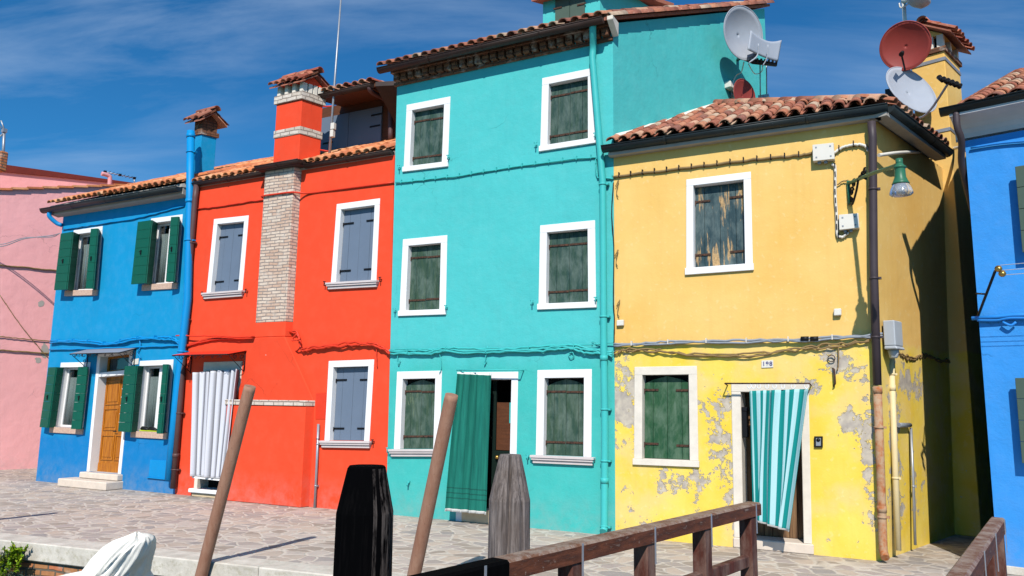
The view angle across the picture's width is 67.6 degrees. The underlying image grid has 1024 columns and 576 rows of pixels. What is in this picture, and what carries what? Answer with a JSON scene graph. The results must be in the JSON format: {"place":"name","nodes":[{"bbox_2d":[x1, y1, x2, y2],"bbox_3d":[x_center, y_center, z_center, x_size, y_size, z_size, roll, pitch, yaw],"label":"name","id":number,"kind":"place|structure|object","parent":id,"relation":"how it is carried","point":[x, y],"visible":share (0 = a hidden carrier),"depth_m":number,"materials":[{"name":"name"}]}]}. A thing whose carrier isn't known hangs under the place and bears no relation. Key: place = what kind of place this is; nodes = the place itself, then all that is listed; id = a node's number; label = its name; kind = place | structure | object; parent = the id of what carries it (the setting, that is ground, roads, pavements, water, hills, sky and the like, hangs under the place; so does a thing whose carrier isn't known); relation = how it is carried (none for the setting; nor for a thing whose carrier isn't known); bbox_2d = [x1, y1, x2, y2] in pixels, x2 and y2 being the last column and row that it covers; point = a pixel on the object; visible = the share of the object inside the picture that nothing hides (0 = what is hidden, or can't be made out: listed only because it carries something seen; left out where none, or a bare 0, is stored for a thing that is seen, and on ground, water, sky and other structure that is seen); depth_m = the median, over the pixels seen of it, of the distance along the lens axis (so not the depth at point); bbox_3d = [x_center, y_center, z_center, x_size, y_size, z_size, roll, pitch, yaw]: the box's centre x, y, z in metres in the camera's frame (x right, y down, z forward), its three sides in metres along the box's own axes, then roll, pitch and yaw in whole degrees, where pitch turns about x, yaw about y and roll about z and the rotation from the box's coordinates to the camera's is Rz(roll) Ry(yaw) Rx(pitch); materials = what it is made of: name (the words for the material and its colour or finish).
{"place":"outdoors","nodes":[
{"label":"outdoors","id":0,"kind":"place"},
{"bbox_2d":[0,560,83,575],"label":"quay wall","id":1,"kind":"structure","parent":0,"point":[30,568],"depth_m":8.95,"materials":[{"name":"brick"}]},
{"bbox_2d":[0,547,8,574],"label":"quay plant","id":2,"kind":"object","parent":1,"relation":"attached to","point":[1,552],"visible":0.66,"depth_m":8.82,"materials":[{"name":"green plant"}]},
{"bbox_2d":[3,566,25,575],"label":"quay plant","id":3,"kind":"object","parent":1,"relation":"attached to","point":[11,573],"visible":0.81,"depth_m":8.82,"materials":[{"name":"green plant"}]},
{"bbox_2d":[0,533,406,575],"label":"kerb","id":4,"kind":"structure","parent":1,"relation":"on","point":[80,553],"depth_m":8.31,"materials":[{"name":"stone"}]},
{"bbox_2d":[0,541,28,575],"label":"quay plant","id":5,"kind":"object","parent":4,"relation":"attached to","point":[15,557],"visible":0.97,"depth_m":8.85,"materials":[{"name":"green plant"}]},
{"bbox_2d":[0,165,131,469],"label":"pink house","id":6,"kind":"structure","parent":0,"point":[28,267],"depth_m":18.72,"materials":[{"name":"paint"}]},
{"bbox_2d":[0,120,7,172],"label":"antenna","id":7,"kind":"object","parent":6,"relation":"attached to","point":[3,159],"visible":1,"depth_m":19.92,"materials":[{"name":"metal"}]},
{"bbox_2d":[103,170,135,182],"bbox_3d":[-11.251,-3.117,21.940,0.872,0.326,0.300,9,-12,-44],"label":"antenna","id":8,"kind":"object","parent":6,"relation":"attached to","point":[134,178],"visible":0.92,"depth_m":21.95,"materials":[{"name":"metal"}]},
{"bbox_2d":[0,468,1016,575],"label":"pavement","id":9,"kind":"structure","parent":0,"point":[30,505],"depth_m":9.84,"materials":[{"name":"grey stone"}]},
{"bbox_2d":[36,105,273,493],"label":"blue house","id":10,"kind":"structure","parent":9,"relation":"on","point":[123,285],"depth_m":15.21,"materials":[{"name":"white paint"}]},
{"bbox_2d":[0,233,59,246],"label":"overhead cable","id":11,"kind":"object","parent":10,"relation":"attached to","point":[30,237],"visible":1,"depth_m":17.66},
{"bbox_2d":[40,362,90,433],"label":"window","id":12,"kind":"structure","parent":10,"relation":"in","point":[66,388],"depth_m":15.69,"materials":[{"name":"white paint"}]},
{"bbox_2d":[54,226,102,295],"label":"window","id":13,"kind":"structure","parent":10,"relation":"in","point":[78,263],"depth_m":16.00,"materials":[{"name":"white paint"}]},
{"bbox_2d":[97,376,123,472],"bbox_3d":[-7.814,2.667,15.107,0.881,1.895,0.098,-4,-10,27],"label":"door","id":14,"kind":"structure","parent":10,"relation":"in","point":[110,444],"depth_m":15.17,"materials":[{"name":"orange wood"}]},
{"bbox_2d":[132,358,138,364],"bbox_3d":[-7.302,1.428,14.847,0.170,0.121,0.014,-4,-10,27],"label":"house number plate","id":15,"kind":"object","parent":10,"relation":"attached to","point":[136,361],"visible":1,"depth_m":14.83,"materials":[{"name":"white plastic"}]},
{"bbox_2d":[118,359,173,438],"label":"window","id":16,"kind":"structure","parent":10,"relation":"in","point":[151,396],"depth_m":14.55,"materials":[{"name":"white paint"}]},
{"bbox_2d":[139,426,147,430],"bbox_3d":[-6.951,2.665,14.488,0.240,0.096,0.072,-4,-10,27],"label":"shoe","id":17,"kind":"object","parent":16,"relation":"on","point":[143,428],"visible":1,"depth_m":14.46,"materials":[{"name":"black plastic"}]},
{"bbox_2d":[147,427,156,431],"bbox_3d":[-6.748,2.653,14.384,0.240,0.096,0.072,-4,-10,27],"label":"shoe","id":18,"kind":"object","parent":16,"relation":"on","point":[152,429],"visible":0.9,"depth_m":14.35,"materials":[{"name":"black plastic"}]},
{"bbox_2d":[131,214,182,290],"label":"window","id":19,"kind":"structure","parent":10,"relation":"in","point":[158,240],"depth_m":14.91,"materials":[{"name":"white paint"}]},
{"bbox_2d":[170,66,396,508],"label":"red house","id":20,"kind":"structure","parent":9,"relation":"on","point":[291,246],"depth_m":13.14,"materials":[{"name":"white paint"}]},
{"bbox_2d":[208,478,218,487],"bbox_3d":[-5.111,2.550,13.836,0.821,2.088,0.040,-4,-10,27],"label":"door","id":21,"kind":"structure","parent":20,"relation":"in","point":[212,483],"depth_m":13.80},
{"bbox_2d":[190,369,238,480],"bbox_3d":[-5.310,2.390,13.454,1.101,1.918,0.256,-3,-9,24],"label":"door curtain","id":22,"kind":"object","parent":20,"relation":"hanging from","point":[212,391],"depth_m":13.42,"materials":[{"name":"fabric"}]},
{"bbox_2d":[201,215,248,298],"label":"window","id":23,"kind":"structure","parent":20,"relation":"in","point":[229,236],"depth_m":14.19,"materials":[{"name":"white paint"}]},
{"bbox_2d":[320,0,341,152],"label":"antenna mast","id":24,"kind":"object","parent":20,"relation":"on","point":[332,129],"visible":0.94,"depth_m":13.77,"materials":[{"name":"metal"}]},
{"bbox_2d":[318,359,374,447],"bbox_3d":[-2.637,1.877,12.398,1.162,1.417,0.230,-4,-10,27],"label":"window","id":25,"kind":"structure","parent":20,"relation":"in","point":[350,382],"depth_m":12.44,"materials":[{"name":"white paint"}]},
{"bbox_2d":[323,198,381,289],"bbox_3d":[-2.602,-0.716,12.791,1.203,1.487,0.230,-4,-10,27],"label":"window","id":26,"kind":"structure","parent":20,"relation":"in","point":[355,250],"depth_m":12.84,"materials":[{"name":"white paint"}]},
{"bbox_2d":[376,0,774,533],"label":"teal house","id":27,"kind":"structure","parent":9,"relation":"on","point":[503,242],"depth_m":11.51,"materials":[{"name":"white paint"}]},
{"bbox_2d":[386,371,441,456],"bbox_3d":[-1.456,1.937,11.776,1.013,1.314,0.230,-4,-10,27],"label":"window","id":28,"kind":"structure","parent":27,"relation":"in","point":[418,393],"depth_m":11.82,"materials":[{"name":"white paint"}]},
{"bbox_2d":[393,235,447,315],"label":"window","id":29,"kind":"structure","parent":27,"relation":"in","point":[424,259],"depth_m":12.12,"materials":[{"name":"white paint"}]},
{"bbox_2d":[397,97,450,171],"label":"window","id":30,"kind":"structure","parent":27,"relation":"in","point":[427,122],"depth_m":12.48,"materials":[{"name":"white paint"}]},
{"bbox_2d":[456,369,523,370],"bbox_3d":[-0.329,1.204,11.189,1.060,0.028,0.150,-4,-10,27],"label":"curtain rod","id":31,"kind":"object","parent":27,"relation":"attached to","point":[489,370],"visible":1,"depth_m":11.11,"materials":[{"name":"teal paint"}]},
{"bbox_2d":[445,372,490,514],"bbox_3d":[-0.619,2.211,11.055,0.649,2.000,0.194,-3,-9,21],"label":"door curtain","id":32,"kind":"object","parent":31,"relation":"hanging from","point":[466,490],"depth_m":11.03,"materials":[{"name":"teal fabric"}]},
{"bbox_2d":[491,380,510,488],"bbox_3d":[-0.133,2.269,11.155,0.397,1.851,0.114,-4,-10,27],"label":"door","id":33,"kind":"structure","parent":27,"relation":"in","point":[500,410],"depth_m":11.24,"materials":[{"name":"brown wood"}]},
{"bbox_2d":[509,402,510,422],"bbox_3d":[0.000,1.815,11.115,0.048,0.300,0.090,-4,-10,27],"label":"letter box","id":34,"kind":"object","parent":27,"relation":"attached to","point":[510,413],"visible":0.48,"depth_m":11.08,"materials":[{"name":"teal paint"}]},
{"bbox_2d":[526,369,595,465],"bbox_3d":[0.701,1.792,10.681,1.035,1.304,0.230,-4,-10,27],"label":"window","id":35,"kind":"structure","parent":27,"relation":"in","point":[564,397],"depth_m":10.70,"materials":[{"name":"white paint"}]},
{"bbox_2d":[530,220,596,309],"bbox_3d":[0.771,-0.312,10.991,1.029,1.253,0.209,-4,-10,27],"label":"window","id":36,"kind":"structure","parent":27,"relation":"in","point":[567,256],"depth_m":11.01,"materials":[{"name":"white paint"}]},
{"bbox_2d":[534,69,595,151],"bbox_3d":[0.819,-2.614,11.331,0.992,1.155,0.209,-4,-10,27],"label":"window","id":37,"kind":"structure","parent":27,"relation":"in","point":[567,114],"depth_m":11.36,"materials":[{"name":"white paint"}]},
{"bbox_2d":[725,81,734,91],"bbox_3d":[3.847,-3.530,13.418,0.280,0.120,0.120,9,-12,-44],"label":"aerial amplifier","id":38,"kind":"object","parent":27,"relation":"attached to","point":[729,85],"visible":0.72,"depth_m":13.33,"materials":[{"name":"white plastic"}]},
{"bbox_2d":[730,79,755,98],"bbox_3d":[3.962,-3.333,13.250,0.421,0.567,0.469,-4,-10,27],"label":"satellite dish","id":39,"kind":"object","parent":27,"relation":"attached to","point":[742,88],"visible":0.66,"depth_m":13.28,"materials":[{"name":"red paint"}]},
{"bbox_2d":[723,5,781,98],"bbox_3d":[4.156,-4.026,13.156,0.800,1.553,1.119,-4,-10,27],"label":"satellite dish","id":40,"kind":"object","parent":27,"relation":"attached to","point":[743,35],"visible":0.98,"depth_m":13.17,"materials":[{"name":"grey paint"}]},
{"bbox_2d":[601,15,993,560],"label":"yellow house","id":41,"kind":"structure","parent":9,"relation":"on","point":[740,256],"depth_m":9.83,"materials":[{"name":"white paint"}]},
{"bbox_2d":[617,320,623,325],"bbox_3d":[1.478,0.477,10.424,0.100,0.084,0.050,-4,-10,27],"label":"junction box","id":42,"kind":"object","parent":41,"relation":"attached to","point":[620,322],"visible":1,"depth_m":10.40,"materials":[{"name":"white plastic"}]},
{"bbox_2d":[633,366,699,466],"bbox_3d":[2.024,1.676,10.044,0.875,1.287,0.185,-4,-10,27],"label":"window","id":43,"kind":"structure","parent":41,"relation":"in","point":[665,397],"depth_m":10.06,"materials":[{"name":"wood"}]},
{"bbox_2d":[685,172,753,274],"bbox_3d":[2.727,-0.830,10.083,0.882,1.305,0.195,-4,-10,27],"label":"window","id":44,"kind":"structure","parent":41,"relation":"in","point":[718,208],"depth_m":10.10,"materials":[{"name":"white paint"}]},
{"bbox_2d":[741,407,748,437],"bbox_3d":[2.920,1.682,9.593,0.090,0.376,0.120,-4,-10,27],"label":"mailbox","id":45,"kind":"object","parent":41,"relation":"attached to","point":[745,423],"visible":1,"depth_m":9.55,"materials":[{"name":"black metal"}]},
{"bbox_2d":[758,65,768,97],"bbox_3d":[3.648,-3.128,12.336,0.230,2.146,3.623,-5,-10,33],"label":"aerial stay","id":46,"kind":"object","parent":41,"relation":"attached to","point":[763,95],"visible":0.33,"depth_m":13.65,"materials":[{"name":"metal"}]},
{"bbox_2d":[761,360,772,367],"bbox_3d":[3.168,0.943,9.493,0.143,0.097,0.016,-4,-10,27],"label":"house number plate","id":47,"kind":"object","parent":41,"relation":"attached to","point":[766,363],"visible":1,"depth_m":9.49,"materials":[{"name":"white ceramic"}]},
{"bbox_2d":[724,383,811,388],"bbox_3d":[3.131,1.202,9.384,1.006,0.079,0.171,-4,-10,27],"label":"curtain rod","id":48,"kind":"object","parent":41,"relation":"attached to","point":[770,383],"visible":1,"depth_m":9.30,"materials":[{"name":"metal"}]},
{"bbox_2d":[750,389,807,531],"bbox_3d":[3.175,2.014,9.049,0.678,1.636,0.259,-4,-10,27],"label":"door curtain","id":49,"kind":"object","parent":48,"relation":"hanging from","point":[777,419],"depth_m":9.11,"materials":[{"name":"fabric"}]},
{"bbox_2d":[746,393,803,538],"bbox_3d":[3.310,2.203,9.593,0.722,1.767,0.040,-4,-10,27],"label":"door","id":50,"kind":"structure","parent":41,"relation":"in","point":[796,524],"depth_m":9.44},
{"bbox_2d":[814,436,822,447],"bbox_3d":[3.641,1.829,9.091,0.100,0.134,0.043,-4,-10,27],"label":"intercom","id":51,"kind":"object","parent":41,"relation":"attached to","point":[818,441],"visible":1,"depth_m":9.08,"materials":[{"name":"black plastic"}]},
{"bbox_2d":[812,143,834,164],"bbox_3d":[3.868,-1.663,9.493,0.247,0.242,0.104,-4,-10,27],"label":"junction box","id":52,"kind":"object","parent":41,"relation":"attached to","point":[824,153],"visible":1,"depth_m":9.46,"materials":[{"name":"white plastic"}]},
{"bbox_2d":[834,308,841,315],"bbox_3d":[3.910,0.291,9.187,0.086,0.086,0.060,-4,-10,27],"label":"junction box","id":53,"kind":"object","parent":41,"relation":"attached to","point":[838,312],"visible":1,"depth_m":9.16,"materials":[{"name":"white plastic"}]},
{"bbox_2d":[839,213,859,232],"bbox_3d":[4.075,-0.781,9.246,0.220,0.216,0.104,-4,-10,27],"label":"junction box","id":54,"kind":"object","parent":41,"relation":"attached to","point":[848,222],"visible":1,"depth_m":9.21,"materials":[{"name":"white plastic"}]},
{"bbox_2d":[846,158,913,205],"bbox_3d":[4.013,-1.145,8.563,0.224,0.593,1.524,1,-9,0],"label":"street lamp","id":55,"kind":"object","parent":41,"relation":"attached to","point":[901,186],"visible":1,"depth_m":7.90,"materials":[{"name":"green metal"}]},
{"bbox_2d":[883,320,904,357],"bbox_3d":[4.529,0.612,9.072,0.260,0.440,0.146,9,-12,-44],"label":"power box","id":56,"kind":"object","parent":41,"relation":"attached to","point":[893,337],"visible":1,"depth_m":9.01,"materials":[{"name":"grey plastic"}]},
{"bbox_2d":[885,3,911,109],"bbox_3d":[5.873,-3.264,11.669,0.359,2.808,0.186,-4,-10,27],"label":"antenna mast","id":57,"kind":"object","parent":41,"relation":"attached to","point":[888,92],"visible":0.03,"depth_m":11.68,"materials":[{"name":"white metal"}]},
{"bbox_2d":[879,20,931,70],"bbox_3d":[5.768,-3.555,11.304,0.508,0.683,0.635,2,-9,-11],"label":"satellite dish","id":58,"kind":"object","parent":57,"relation":"attached to","point":[906,45],"visible":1,"depth_m":11.29,"materials":[{"name":"red paint"}]},
{"bbox_2d":[898,0,930,8],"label":"satellite dish","id":59,"kind":"object","parent":57,"relation":"attached to","point":[919,4],"visible":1,"depth_m":11.41,"materials":[{"name":"grey paint"}]},
{"bbox_2d":[886,67,962,118],"bbox_3d":[5.884,-2.867,10.975,0.918,0.915,1.070,-4,-10,27],"label":"satellite dish","id":60,"kind":"object","parent":57,"relation":"attached to","point":[912,90],"visible":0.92,"depth_m":11.21,"materials":[{"name":"grey paint"}]},
{"bbox_2d":[877,146,957,156],"bbox_3d":[5.527,-1.830,10.273,0.894,0.849,2.823,-4,-10,31],"label":"pipe","id":61,"kind":"object","parent":41,"relation":"attached to","point":[899,152],"visible":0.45,"depth_m":9.52,"materials":[{"name":"white plastic"}]},
{"bbox_2d":[938,68,1023,575],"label":"azure house","id":62,"kind":"structure","parent":9,"relation":"on","point":[988,123],"depth_m":8.42,"materials":[{"name":"paint"}]},
{"bbox_2d":[976,263,1023,315],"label":"clothes line","id":63,"kind":"object","parent":62,"relation":"attached to","point":[998,268],"visible":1,"depth_m":7.99,"materials":[{"name":"black metal"}]},
{"bbox_2d":[1015,165,1023,252],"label":"window shutter","id":64,"kind":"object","parent":62,"relation":"in","point":[1019,170],"depth_m":8.29,"materials":[{"name":"green wood"}]},
{"bbox_2d":[1015,378,1023,462],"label":"window shutter","id":65,"kind":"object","parent":62,"relation":"in","point":[1019,382],"depth_m":8.05,"materials":[{"name":"green wood"}]},
{"bbox_2d":[0,0,1023,182],"label":"sky","id":66,"kind":"structure","parent":0,"point":[89,88],"materials":[{"name":"blue"}]},
{"label":"water","id":67,"kind":"structure","parent":0,"visible":0},
{"bbox_2d":[60,532,155,575],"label":"boat cover","id":68,"kind":"object","parent":67,"relation":"on","point":[132,554],"visible":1,"depth_m":5.73,"materials":[{"name":"white fabric"}]},
{"bbox_2d":[195,384,255,575],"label":"mooring pole","id":69,"kind":"object","parent":67,"relation":"in","point":[224,484],"visible":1,"depth_m":7.95,"materials":[{"name":"brown wood"}]},
{"bbox_2d":[333,464,392,575],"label":"mooring pile","id":70,"kind":"object","parent":67,"relation":"in","point":[363,545],"visible":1,"depth_m":3.65,"materials":[{"name":"black wood"}]},
{"bbox_2d":[407,393,457,575],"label":"mooring pole","id":71,"kind":"object","parent":67,"relation":"in","point":[433,484],"visible":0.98,"depth_m":6.96,"materials":[{"name":"brown wood"}]},
{"bbox_2d":[488,454,529,557],"bbox_3d":[-0.030,2.570,4.568,0.274,3.087,0.275,-4,-10,27],"label":"mooring pile","id":72,"kind":"object","parent":67,"relation":"in","point":[509,518],"visible":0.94,"depth_m":4.66,"materials":[{"name":"grey wood"}]},
{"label":"bridge deck","id":73,"kind":"structure","parent":0,"visible":0},
{"bbox_2d":[409,501,760,575],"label":"bridge railing","id":74,"kind":"object","parent":73,"relation":"attached to","point":[568,558],"visible":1,"depth_m":4.42,"materials":[{"name":"paint"}]},
{"bbox_2d":[946,517,1007,575],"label":"bridge railing","id":75,"kind":"object","parent":73,"relation":"attached to","point":[984,554],"visible":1,"depth_m":4.20,"materials":[{"name":"paint"}]}
]}

